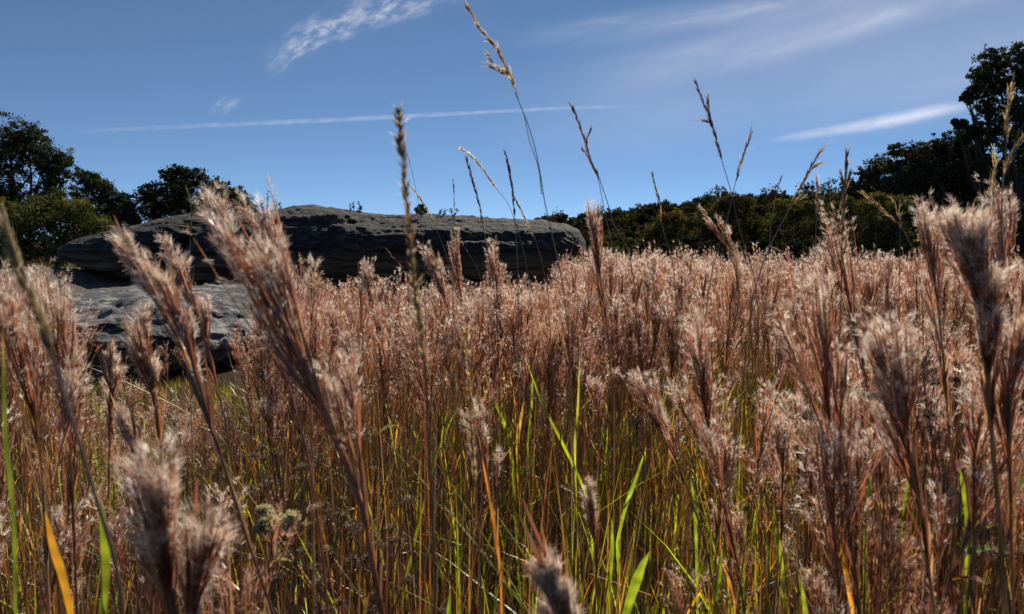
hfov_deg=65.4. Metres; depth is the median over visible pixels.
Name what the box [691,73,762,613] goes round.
grass stalk
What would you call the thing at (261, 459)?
grass stalk
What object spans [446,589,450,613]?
broadleaf grass
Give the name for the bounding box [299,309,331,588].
bluestem stalk
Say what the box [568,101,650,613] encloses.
grass stalk
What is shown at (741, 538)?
bluestem stalk
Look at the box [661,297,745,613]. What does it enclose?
bluestem stalk
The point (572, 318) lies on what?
bluestem stalk
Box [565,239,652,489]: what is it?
grass stalk
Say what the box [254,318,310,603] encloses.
bluestem stalk
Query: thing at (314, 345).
bluestem stalk
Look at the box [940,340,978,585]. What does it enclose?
bluestem stalk
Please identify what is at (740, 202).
bush
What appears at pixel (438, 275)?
bluestem stalk
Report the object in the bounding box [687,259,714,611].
bluestem stalk
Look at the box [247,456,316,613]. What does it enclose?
dead flower
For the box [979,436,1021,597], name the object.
bluestem stalk
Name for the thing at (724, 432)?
bluestem stalk
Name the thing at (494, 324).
bluestem stalk
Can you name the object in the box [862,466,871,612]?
broadleaf grass
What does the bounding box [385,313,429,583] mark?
bluestem stalk
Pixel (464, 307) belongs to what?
bluestem stalk
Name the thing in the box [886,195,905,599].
grass stalk
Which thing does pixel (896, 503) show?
bluestem stalk
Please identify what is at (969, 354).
bluestem stalk
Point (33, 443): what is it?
bluestem stalk
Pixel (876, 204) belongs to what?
grass stalk
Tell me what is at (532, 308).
bluestem stalk
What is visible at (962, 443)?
bluestem stalk
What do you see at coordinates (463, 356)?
bluestem stalk
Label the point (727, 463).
bluestem stalk
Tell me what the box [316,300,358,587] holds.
bluestem stalk
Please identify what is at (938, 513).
bluestem stalk
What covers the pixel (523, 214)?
grass stalk
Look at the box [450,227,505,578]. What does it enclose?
grass stalk
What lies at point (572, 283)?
bluestem stalk
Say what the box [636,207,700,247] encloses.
bush
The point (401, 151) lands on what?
grass stalk
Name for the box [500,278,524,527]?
bluestem stalk
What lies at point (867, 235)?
bush
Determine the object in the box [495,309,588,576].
bluestem stalk
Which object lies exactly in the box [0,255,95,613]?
bluestem stalk
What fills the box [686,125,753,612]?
grass stalk
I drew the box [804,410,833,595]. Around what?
bluestem stalk
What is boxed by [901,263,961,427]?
bluestem stalk
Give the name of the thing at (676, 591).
bluestem stalk
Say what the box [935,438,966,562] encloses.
bluestem stalk
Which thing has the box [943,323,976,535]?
bluestem stalk
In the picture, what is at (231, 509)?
cream flower
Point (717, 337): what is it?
bluestem stalk
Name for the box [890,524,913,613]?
bluestem stalk
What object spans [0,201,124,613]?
grass stalk
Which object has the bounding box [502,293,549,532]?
bluestem stalk
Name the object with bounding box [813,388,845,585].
bluestem stalk
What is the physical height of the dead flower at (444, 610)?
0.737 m
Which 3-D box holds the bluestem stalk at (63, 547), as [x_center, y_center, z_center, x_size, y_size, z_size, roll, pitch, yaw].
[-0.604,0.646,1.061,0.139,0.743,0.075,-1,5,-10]
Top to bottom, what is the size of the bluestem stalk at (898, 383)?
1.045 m
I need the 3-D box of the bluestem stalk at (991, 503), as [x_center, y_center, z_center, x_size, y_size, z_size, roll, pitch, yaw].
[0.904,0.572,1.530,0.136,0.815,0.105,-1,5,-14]
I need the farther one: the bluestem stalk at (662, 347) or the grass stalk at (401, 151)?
the bluestem stalk at (662, 347)
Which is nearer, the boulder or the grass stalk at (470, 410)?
the grass stalk at (470, 410)
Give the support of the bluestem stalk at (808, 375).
on the ground at (224, 372)
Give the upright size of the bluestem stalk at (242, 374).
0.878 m
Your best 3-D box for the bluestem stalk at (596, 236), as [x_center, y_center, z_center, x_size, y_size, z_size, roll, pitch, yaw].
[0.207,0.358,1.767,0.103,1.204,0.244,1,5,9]
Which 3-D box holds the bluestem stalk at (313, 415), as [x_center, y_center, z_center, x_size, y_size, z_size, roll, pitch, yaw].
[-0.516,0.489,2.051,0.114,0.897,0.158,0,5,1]
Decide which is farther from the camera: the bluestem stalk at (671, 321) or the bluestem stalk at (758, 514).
the bluestem stalk at (671, 321)
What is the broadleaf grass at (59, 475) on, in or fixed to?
on the ground at (224, 372)
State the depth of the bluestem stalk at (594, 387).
1.89 m
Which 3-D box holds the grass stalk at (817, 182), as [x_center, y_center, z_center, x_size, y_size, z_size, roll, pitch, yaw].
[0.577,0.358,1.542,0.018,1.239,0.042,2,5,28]
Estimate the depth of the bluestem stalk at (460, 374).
1.96 m
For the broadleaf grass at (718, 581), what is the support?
on the ground at (224, 372)
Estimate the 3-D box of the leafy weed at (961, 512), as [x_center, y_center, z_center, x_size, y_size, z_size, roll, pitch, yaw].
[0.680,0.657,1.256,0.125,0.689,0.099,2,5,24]
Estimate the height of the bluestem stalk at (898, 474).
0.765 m
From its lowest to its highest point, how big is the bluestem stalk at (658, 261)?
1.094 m
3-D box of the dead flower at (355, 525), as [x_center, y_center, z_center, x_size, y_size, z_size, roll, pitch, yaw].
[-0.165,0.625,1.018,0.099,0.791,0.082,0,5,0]
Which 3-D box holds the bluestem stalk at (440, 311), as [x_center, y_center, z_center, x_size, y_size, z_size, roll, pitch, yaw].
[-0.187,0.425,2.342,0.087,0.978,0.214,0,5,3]
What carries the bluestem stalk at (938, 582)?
on the ground at (224, 372)
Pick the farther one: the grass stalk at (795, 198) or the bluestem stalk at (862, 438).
the bluestem stalk at (862, 438)
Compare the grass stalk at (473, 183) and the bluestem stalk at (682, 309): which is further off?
the bluestem stalk at (682, 309)
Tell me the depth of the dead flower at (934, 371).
1.23 m
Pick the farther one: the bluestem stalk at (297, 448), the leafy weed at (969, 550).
the bluestem stalk at (297, 448)
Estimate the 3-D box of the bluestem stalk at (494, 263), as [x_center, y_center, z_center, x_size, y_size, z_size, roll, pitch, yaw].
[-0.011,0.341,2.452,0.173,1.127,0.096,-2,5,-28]
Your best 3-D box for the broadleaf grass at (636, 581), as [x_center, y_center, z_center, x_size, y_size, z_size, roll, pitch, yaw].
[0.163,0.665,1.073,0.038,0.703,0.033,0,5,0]
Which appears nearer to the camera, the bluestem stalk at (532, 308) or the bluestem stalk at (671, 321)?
the bluestem stalk at (532, 308)
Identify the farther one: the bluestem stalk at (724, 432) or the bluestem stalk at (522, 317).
the bluestem stalk at (522, 317)
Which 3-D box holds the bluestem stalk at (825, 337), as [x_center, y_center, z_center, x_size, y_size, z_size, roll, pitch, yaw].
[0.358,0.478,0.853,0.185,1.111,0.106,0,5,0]
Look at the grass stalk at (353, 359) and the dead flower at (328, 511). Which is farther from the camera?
the grass stalk at (353, 359)
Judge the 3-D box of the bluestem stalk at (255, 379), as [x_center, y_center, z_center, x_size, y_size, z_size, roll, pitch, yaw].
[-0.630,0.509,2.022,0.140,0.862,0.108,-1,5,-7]
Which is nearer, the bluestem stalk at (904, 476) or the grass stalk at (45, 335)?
the grass stalk at (45, 335)
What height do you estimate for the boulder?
2.162 m
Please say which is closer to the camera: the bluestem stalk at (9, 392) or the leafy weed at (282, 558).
the leafy weed at (282, 558)
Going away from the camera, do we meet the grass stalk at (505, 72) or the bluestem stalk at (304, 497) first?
the grass stalk at (505, 72)
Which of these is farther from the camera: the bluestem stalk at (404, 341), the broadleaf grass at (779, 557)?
the bluestem stalk at (404, 341)
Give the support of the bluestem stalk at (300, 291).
on the ground at (224, 372)
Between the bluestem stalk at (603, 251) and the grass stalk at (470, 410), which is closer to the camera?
the grass stalk at (470, 410)
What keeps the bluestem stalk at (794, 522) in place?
on the ground at (224, 372)
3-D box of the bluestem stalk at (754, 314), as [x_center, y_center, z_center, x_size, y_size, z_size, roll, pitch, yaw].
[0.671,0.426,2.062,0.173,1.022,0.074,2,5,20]
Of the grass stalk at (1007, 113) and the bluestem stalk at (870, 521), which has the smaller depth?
the grass stalk at (1007, 113)
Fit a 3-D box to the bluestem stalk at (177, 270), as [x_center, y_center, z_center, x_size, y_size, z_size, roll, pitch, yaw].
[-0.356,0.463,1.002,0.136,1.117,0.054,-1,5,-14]
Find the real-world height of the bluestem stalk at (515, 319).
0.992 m
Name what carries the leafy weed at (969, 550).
on the ground at (224, 372)
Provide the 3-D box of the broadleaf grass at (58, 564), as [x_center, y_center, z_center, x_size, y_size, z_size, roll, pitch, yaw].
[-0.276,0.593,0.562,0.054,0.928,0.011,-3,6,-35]
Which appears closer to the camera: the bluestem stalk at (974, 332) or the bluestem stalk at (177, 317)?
the bluestem stalk at (177, 317)
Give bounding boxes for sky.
[0,0,1023,242]
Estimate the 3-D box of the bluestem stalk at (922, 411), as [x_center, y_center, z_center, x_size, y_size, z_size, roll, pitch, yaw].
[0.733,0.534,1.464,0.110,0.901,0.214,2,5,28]
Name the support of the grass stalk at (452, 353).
on the ground at (224, 372)
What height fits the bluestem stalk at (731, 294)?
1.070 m
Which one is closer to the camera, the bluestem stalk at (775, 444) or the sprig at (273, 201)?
the bluestem stalk at (775, 444)
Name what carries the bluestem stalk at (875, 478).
on the ground at (224, 372)
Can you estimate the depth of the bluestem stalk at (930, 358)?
1.36 m
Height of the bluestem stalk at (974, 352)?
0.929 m
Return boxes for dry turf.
[0,261,949,277]
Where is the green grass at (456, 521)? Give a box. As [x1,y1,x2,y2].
[0,319,1023,613]
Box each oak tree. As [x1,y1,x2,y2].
[0,110,80,236]
[66,167,146,228]
[133,163,259,221]
[950,40,1023,265]
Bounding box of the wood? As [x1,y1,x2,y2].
[534,177,1023,262]
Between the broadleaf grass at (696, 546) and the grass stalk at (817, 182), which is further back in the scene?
the grass stalk at (817, 182)
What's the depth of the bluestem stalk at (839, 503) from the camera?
1.42 m
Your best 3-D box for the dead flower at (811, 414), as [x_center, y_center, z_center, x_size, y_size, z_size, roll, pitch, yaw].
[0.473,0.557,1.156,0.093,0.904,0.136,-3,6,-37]
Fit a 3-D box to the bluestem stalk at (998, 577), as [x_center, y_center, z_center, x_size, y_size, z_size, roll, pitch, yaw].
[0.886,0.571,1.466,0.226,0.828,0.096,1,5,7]
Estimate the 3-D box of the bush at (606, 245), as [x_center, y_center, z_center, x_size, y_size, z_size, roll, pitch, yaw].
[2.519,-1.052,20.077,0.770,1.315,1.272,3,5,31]
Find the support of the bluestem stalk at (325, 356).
on the ground at (224, 372)
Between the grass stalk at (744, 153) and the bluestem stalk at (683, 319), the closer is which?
the grass stalk at (744, 153)
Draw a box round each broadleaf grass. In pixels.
[2,328,17,613]
[45,512,73,613]
[57,425,277,608]
[97,491,109,613]
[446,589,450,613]
[479,439,502,613]
[493,398,520,613]
[516,404,526,613]
[523,353,596,613]
[527,374,535,610]
[574,353,581,613]
[608,521,613,613]
[616,449,645,613]
[622,552,648,613]
[690,477,698,613]
[713,544,721,613]
[763,519,769,613]
[774,493,787,613]
[799,577,807,613]
[840,535,854,613]
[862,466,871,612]
[898,465,908,607]
[958,469,968,613]
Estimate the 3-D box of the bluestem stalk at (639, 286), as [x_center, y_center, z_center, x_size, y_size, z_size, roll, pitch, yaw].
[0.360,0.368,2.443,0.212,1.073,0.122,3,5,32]
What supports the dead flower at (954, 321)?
on the ground at (224, 372)
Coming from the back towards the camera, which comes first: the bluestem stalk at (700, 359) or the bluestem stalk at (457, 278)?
the bluestem stalk at (457, 278)
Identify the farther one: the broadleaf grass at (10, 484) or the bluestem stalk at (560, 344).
the bluestem stalk at (560, 344)
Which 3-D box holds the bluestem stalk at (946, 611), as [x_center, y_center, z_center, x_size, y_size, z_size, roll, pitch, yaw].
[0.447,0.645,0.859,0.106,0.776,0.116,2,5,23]
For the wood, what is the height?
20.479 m
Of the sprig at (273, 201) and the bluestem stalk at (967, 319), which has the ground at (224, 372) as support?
the bluestem stalk at (967, 319)
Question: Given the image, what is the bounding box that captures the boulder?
[56,204,585,292]
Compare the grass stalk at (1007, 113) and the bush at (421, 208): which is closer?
the grass stalk at (1007, 113)
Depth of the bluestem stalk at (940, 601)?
1.13 m
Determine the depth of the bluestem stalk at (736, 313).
2.12 m
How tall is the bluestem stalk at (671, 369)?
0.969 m
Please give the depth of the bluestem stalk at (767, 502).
1.29 m
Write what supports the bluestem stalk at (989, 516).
on the ground at (224, 372)
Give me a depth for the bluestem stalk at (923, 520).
1.48 m
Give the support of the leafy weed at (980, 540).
on the ground at (224, 372)
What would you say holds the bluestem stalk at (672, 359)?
on the ground at (224, 372)
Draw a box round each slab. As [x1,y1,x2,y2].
[0,266,554,319]
[0,283,320,382]
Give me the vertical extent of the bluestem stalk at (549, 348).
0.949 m
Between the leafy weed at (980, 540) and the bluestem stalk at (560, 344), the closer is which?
the leafy weed at (980, 540)
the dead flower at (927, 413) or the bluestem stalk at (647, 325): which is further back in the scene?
the bluestem stalk at (647, 325)
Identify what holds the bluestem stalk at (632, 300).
on the ground at (224, 372)
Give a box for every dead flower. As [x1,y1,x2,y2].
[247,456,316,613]
[248,435,283,608]
[253,542,333,613]
[296,434,356,613]
[306,553,369,613]
[314,495,349,613]
[321,589,379,613]
[345,495,416,612]
[372,535,451,613]
[802,390,885,608]
[886,298,959,393]
[908,347,965,613]
[915,395,983,584]
[976,526,1023,613]
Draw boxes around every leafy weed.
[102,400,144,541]
[246,556,292,613]
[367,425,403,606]
[885,459,985,613]
[905,360,951,601]
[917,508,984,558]
[918,402,981,613]
[953,399,1023,601]
[957,476,1023,613]
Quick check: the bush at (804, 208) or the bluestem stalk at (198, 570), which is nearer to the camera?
the bluestem stalk at (198, 570)
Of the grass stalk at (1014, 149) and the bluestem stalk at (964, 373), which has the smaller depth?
the grass stalk at (1014, 149)
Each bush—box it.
[0,186,121,268]
[0,196,16,268]
[413,203,427,216]
[590,239,627,264]
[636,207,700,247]
[692,191,769,247]
[761,197,844,242]
[812,190,921,261]
[998,196,1023,260]
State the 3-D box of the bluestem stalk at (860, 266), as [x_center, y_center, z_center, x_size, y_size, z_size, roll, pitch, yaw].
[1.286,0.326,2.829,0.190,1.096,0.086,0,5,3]
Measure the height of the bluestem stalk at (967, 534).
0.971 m
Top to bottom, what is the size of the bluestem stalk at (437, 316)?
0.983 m
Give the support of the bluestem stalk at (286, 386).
on the ground at (224, 372)
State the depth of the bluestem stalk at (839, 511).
1.19 m
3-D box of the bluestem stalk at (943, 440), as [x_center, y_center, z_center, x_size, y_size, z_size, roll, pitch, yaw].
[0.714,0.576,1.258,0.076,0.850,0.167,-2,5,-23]
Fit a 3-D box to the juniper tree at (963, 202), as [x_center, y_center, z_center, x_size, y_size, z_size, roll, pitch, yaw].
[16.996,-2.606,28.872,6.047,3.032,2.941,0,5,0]
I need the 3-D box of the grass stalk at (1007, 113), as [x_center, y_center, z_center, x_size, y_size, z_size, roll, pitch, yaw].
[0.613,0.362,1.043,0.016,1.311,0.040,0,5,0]
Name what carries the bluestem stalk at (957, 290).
on the ground at (224, 372)
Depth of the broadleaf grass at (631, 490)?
1.54 m
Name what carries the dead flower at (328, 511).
on the ground at (224, 372)
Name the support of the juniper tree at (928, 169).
on the ground at (224, 372)
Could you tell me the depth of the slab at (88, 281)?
13.92 m
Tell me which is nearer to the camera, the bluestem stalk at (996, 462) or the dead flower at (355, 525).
the dead flower at (355, 525)
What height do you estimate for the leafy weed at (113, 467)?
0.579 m
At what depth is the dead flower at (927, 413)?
1.12 m
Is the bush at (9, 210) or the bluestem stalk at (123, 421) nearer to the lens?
the bluestem stalk at (123, 421)
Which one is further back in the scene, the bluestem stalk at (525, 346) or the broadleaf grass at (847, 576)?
the bluestem stalk at (525, 346)
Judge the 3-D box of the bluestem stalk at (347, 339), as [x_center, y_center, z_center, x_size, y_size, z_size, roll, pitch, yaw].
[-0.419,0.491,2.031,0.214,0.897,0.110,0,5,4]
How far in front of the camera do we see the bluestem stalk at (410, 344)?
2.10 m
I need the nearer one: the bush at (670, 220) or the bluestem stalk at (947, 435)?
the bluestem stalk at (947, 435)
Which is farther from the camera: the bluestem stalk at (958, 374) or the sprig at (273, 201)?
the sprig at (273, 201)
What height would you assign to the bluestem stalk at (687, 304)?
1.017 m
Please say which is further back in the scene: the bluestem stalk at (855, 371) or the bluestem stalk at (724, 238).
the bluestem stalk at (724, 238)
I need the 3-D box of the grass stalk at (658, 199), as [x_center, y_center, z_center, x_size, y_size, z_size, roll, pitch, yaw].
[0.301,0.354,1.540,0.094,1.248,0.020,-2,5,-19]
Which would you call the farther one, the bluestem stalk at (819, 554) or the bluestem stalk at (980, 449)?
the bluestem stalk at (819, 554)
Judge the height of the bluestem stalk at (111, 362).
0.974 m
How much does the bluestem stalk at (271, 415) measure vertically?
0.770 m
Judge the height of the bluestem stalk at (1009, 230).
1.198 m
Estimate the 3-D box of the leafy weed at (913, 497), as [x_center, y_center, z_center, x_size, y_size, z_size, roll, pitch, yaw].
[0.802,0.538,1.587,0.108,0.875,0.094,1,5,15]
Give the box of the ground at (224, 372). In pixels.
[0,206,1020,613]
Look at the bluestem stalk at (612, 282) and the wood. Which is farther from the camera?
the wood
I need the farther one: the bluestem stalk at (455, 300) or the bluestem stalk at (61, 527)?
the bluestem stalk at (455, 300)
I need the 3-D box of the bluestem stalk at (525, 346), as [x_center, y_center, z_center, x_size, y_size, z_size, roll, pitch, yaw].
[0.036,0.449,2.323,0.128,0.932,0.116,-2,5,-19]
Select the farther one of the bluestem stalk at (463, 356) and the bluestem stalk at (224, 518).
the bluestem stalk at (463, 356)
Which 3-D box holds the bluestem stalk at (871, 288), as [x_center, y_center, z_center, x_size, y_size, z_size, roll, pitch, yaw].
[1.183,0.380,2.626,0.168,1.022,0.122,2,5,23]
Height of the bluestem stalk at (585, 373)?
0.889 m
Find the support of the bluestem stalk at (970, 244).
on the ground at (224, 372)
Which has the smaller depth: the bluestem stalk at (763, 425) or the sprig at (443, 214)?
the bluestem stalk at (763, 425)
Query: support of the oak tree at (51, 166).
on the ground at (224, 372)
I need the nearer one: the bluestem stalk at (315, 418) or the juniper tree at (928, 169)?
the bluestem stalk at (315, 418)
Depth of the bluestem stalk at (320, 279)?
2.10 m
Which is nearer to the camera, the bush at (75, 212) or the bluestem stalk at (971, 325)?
the bluestem stalk at (971, 325)
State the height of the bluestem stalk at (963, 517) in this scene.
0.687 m
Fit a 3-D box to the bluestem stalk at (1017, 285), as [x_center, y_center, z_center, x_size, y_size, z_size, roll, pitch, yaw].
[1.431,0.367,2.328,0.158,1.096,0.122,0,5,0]
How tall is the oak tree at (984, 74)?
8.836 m
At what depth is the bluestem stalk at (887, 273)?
2.52 m
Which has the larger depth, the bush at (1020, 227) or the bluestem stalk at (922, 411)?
the bush at (1020, 227)
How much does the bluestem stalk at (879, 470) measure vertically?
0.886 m
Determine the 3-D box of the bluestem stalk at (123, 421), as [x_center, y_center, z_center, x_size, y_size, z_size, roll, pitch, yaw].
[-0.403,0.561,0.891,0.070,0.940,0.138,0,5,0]
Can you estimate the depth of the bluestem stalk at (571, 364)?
2.18 m
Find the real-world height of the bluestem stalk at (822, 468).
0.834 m
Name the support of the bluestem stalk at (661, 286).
on the ground at (224, 372)
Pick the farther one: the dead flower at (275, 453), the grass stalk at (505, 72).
the dead flower at (275, 453)
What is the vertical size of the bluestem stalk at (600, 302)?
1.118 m
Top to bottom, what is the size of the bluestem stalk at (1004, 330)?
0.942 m
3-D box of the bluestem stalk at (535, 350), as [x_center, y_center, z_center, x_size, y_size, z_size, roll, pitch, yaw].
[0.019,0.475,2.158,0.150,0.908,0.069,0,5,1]
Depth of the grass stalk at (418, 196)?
1.51 m
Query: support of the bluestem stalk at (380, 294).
on the ground at (224, 372)
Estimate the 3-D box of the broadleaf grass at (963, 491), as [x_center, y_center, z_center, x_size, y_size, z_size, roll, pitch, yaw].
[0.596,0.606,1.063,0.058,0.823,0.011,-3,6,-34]
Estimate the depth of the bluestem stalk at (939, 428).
1.12 m
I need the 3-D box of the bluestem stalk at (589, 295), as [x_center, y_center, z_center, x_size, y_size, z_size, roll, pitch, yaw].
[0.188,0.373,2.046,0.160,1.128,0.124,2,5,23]
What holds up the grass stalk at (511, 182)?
on the ground at (224, 372)
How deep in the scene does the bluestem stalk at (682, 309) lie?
2.18 m
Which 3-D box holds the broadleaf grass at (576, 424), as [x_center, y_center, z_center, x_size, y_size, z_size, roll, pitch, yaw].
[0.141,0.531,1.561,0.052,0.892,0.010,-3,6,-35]
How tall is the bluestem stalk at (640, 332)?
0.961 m
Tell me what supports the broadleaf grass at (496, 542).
on the ground at (224, 372)
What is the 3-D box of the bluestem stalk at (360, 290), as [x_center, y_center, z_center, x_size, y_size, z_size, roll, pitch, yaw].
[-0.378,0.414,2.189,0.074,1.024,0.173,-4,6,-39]
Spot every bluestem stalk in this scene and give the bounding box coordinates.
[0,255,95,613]
[0,257,86,613]
[0,333,42,613]
[0,336,33,613]
[0,493,9,613]
[13,376,64,578]
[18,305,85,520]
[21,364,54,612]
[33,521,90,613]
[49,282,82,562]
[50,499,93,612]
[65,377,115,610]
[80,458,195,613]
[99,338,148,613]
[104,216,269,613]
[105,419,192,613]
[108,393,159,613]
[117,297,163,592]
[130,245,274,613]
[155,233,244,613]
[173,478,240,613]
[173,500,319,613]
[182,187,384,613]
[198,180,329,613]
[205,477,247,613]
[225,175,322,613]
[227,333,270,601]
[234,340,293,573]
[242,294,287,592]
[246,366,322,589]
[249,396,298,610]
[252,346,307,602]
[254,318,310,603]
[259,367,324,608]
[260,279,321,598]
[266,292,325,607]
[266,341,334,600]
[276,355,328,611]
[278,361,332,604]
[280,283,322,558]
[291,253,340,612]
[291,299,307,554]
[297,317,366,588]
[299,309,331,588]
[299,332,336,571]
[302,292,330,613]
[305,304,345,578]
[306,345,344,579]
[308,294,326,613]
[313,326,383,613]
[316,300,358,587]
[347,276,386,589]
[357,256,408,556]
[367,300,424,570]
[368,274,418,600]
[382,289,477,598]
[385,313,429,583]
[393,302,439,609]
[394,320,465,613]
[403,287,470,610]
[407,328,449,597]
[413,315,454,567]
[416,239,501,608]
[423,312,485,578]
[433,337,490,613]
[434,286,458,600]
[441,298,508,594]
[441,310,485,613]
[447,221,492,606]
[449,343,483,582]
[452,297,502,612]
[455,283,501,611]
[458,308,508,595]
[459,393,509,608]
[478,282,507,537]
[483,234,516,482]
[483,264,504,590]
[492,290,528,606]
[494,288,548,611]
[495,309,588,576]
[498,316,544,613]
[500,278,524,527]
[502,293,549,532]
[504,290,545,586]
[510,304,545,555]
[519,500,586,613]
[523,316,570,565]
[533,301,575,601]
[539,307,596,609]
[545,308,603,577]
[547,287,619,580]
[551,294,601,601]
[552,239,615,553]
[552,325,569,571]
[563,258,582,569]
[565,326,601,572]
[567,294,624,581]
[578,474,600,613]
[579,248,645,589]
[580,372,623,584]
[581,263,628,518]
[582,327,664,591]
[583,199,621,583]
[587,344,641,587]
[592,298,663,588]
[599,279,645,542]
[601,247,618,552]
[602,248,633,521]
[605,254,661,580]
[610,251,668,555]
[610,291,680,564]
[611,368,717,613]
[621,258,665,542]
[630,254,644,559]
[633,283,687,534]
[639,300,660,570]
[640,267,670,591]
[641,254,710,612]
[641,260,677,552]
[646,246,682,544]
[646,294,692,609]
[648,262,691,602]
[649,251,700,500]
[649,335,686,605]
[654,564,710,613]
[656,293,714,595]
[658,327,683,588]
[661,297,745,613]
[662,275,746,578]
[673,249,700,525]
[673,283,743,612]
[673,304,749,603]
[674,289,715,588]
[674,415,751,609]
[678,320,728,605]
[685,374,730,613]
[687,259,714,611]
[688,382,759,613]
[692,255,761,613]
[698,205,771,613]
[700,498,743,612]
[705,423,745,605]
[707,257,751,599]
[707,370,792,613]
[718,492,756,613]
[734,386,813,613]
[739,444,766,557]
[742,275,799,610]
[747,444,809,613]
[751,468,812,613]
[752,389,818,593]
[755,317,789,613]
[756,382,848,613]
[758,403,833,613]
[761,381,837,605]
[762,235,865,613]
[764,403,792,510]
[768,436,791,612]
[773,455,824,596]
[775,409,889,613]
[780,344,818,613]
[792,554,839,613]
[796,328,828,586]
[800,467,874,609]
[801,418,864,604]
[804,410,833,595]
[813,198,914,604]
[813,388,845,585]
[821,245,843,536]
[829,448,861,613]
[832,321,860,597]
[832,405,872,609]
[834,466,935,613]
[836,345,889,591]
[837,415,877,613]
[849,305,935,613]
[849,350,873,608]
[852,268,880,514]
[853,248,896,531]
[856,421,905,613]
[858,414,887,613]
[859,362,901,606]
[861,431,942,605]
[862,249,895,457]
[863,243,903,490]
[866,441,917,604]
[867,414,881,609]
[874,449,899,612]
[875,253,897,344]
[880,384,940,594]
[886,539,961,613]
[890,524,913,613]
[895,364,977,612]
[900,235,929,516]
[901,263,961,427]
[903,255,989,584]
[903,322,945,600]
[905,396,954,612]
[910,190,990,613]
[910,585,970,613]
[912,424,938,613]
[916,393,959,608]
[918,401,991,611]
[921,358,941,583]
[921,377,952,605]
[921,474,959,586]
[922,191,1020,613]
[923,374,1023,613]
[924,480,1004,609]
[930,266,955,517]
[932,392,959,588]
[932,471,964,576]
[933,268,967,398]
[934,558,946,604]
[935,356,996,604]
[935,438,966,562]
[938,367,979,585]
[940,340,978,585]
[940,358,977,598]
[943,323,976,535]
[943,342,990,604]
[945,272,970,363]
[946,326,993,601]
[953,363,991,613]
[953,385,977,537]
[958,482,979,585]
[960,281,974,439]
[960,302,979,383]
[961,402,1020,597]
[963,300,1023,613]
[965,286,987,581]
[972,174,1023,613]
[974,316,978,387]
[974,401,1002,603]
[975,436,1022,608]
[976,412,1022,599]
[977,433,1022,613]
[977,472,1023,613]
[978,245,1023,561]
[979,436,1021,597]
[998,308,1014,377]
[1001,264,1023,414]
[1002,422,1023,609]
[1005,295,1023,547]
[1005,521,1023,612]
[1006,257,1021,302]
[1008,427,1023,604]
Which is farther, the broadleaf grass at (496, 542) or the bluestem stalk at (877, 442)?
the bluestem stalk at (877, 442)
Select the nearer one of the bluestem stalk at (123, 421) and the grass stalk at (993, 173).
the bluestem stalk at (123, 421)
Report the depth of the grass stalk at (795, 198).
1.20 m
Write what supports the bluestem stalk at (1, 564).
on the ground at (224, 372)
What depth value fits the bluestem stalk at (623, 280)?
2.52 m
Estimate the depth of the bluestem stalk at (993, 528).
1.27 m
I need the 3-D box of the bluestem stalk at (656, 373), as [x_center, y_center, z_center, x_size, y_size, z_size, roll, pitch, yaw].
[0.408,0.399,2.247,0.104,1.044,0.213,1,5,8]
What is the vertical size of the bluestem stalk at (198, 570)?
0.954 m
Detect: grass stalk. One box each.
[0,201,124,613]
[186,188,201,505]
[259,275,277,566]
[327,279,367,593]
[388,251,468,572]
[390,99,436,613]
[406,152,428,557]
[407,182,468,595]
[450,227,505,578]
[452,178,454,593]
[458,147,541,513]
[462,325,481,613]
[463,0,579,611]
[464,156,507,613]
[503,149,519,613]
[514,196,563,575]
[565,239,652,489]
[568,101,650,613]
[650,167,680,594]
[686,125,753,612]
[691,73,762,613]
[717,143,830,611]
[753,174,782,578]
[772,246,881,508]
[807,173,820,557]
[828,143,853,596]
[860,190,928,476]
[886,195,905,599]
[971,144,997,604]
[979,71,1014,600]
[979,134,1023,613]
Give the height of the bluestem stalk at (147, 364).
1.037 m
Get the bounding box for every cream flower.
[205,498,246,594]
[250,502,301,608]
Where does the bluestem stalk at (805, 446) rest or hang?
on the ground at (224, 372)
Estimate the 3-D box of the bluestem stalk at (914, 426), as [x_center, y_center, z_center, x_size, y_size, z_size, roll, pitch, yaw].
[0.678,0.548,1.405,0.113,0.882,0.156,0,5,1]
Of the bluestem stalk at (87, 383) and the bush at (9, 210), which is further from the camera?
the bush at (9, 210)
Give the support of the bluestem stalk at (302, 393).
on the ground at (224, 372)
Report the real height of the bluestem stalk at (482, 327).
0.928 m
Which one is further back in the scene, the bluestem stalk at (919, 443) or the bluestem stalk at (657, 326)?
the bluestem stalk at (657, 326)
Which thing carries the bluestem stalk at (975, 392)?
on the ground at (224, 372)
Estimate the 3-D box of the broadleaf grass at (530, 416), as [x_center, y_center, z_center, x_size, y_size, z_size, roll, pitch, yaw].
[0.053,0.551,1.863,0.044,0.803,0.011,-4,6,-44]
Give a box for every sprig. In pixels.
[261,190,281,210]
[349,201,362,212]
[437,208,457,216]
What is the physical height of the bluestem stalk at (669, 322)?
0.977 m
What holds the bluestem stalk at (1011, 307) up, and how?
on the ground at (224, 372)
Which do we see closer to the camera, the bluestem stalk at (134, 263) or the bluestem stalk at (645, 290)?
the bluestem stalk at (134, 263)
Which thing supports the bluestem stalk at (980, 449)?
on the ground at (224, 372)
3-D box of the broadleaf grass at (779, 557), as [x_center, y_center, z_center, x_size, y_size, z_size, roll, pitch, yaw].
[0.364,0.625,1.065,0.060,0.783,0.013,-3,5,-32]
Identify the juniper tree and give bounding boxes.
[818,130,986,265]
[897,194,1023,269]
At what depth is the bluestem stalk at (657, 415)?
1.11 m

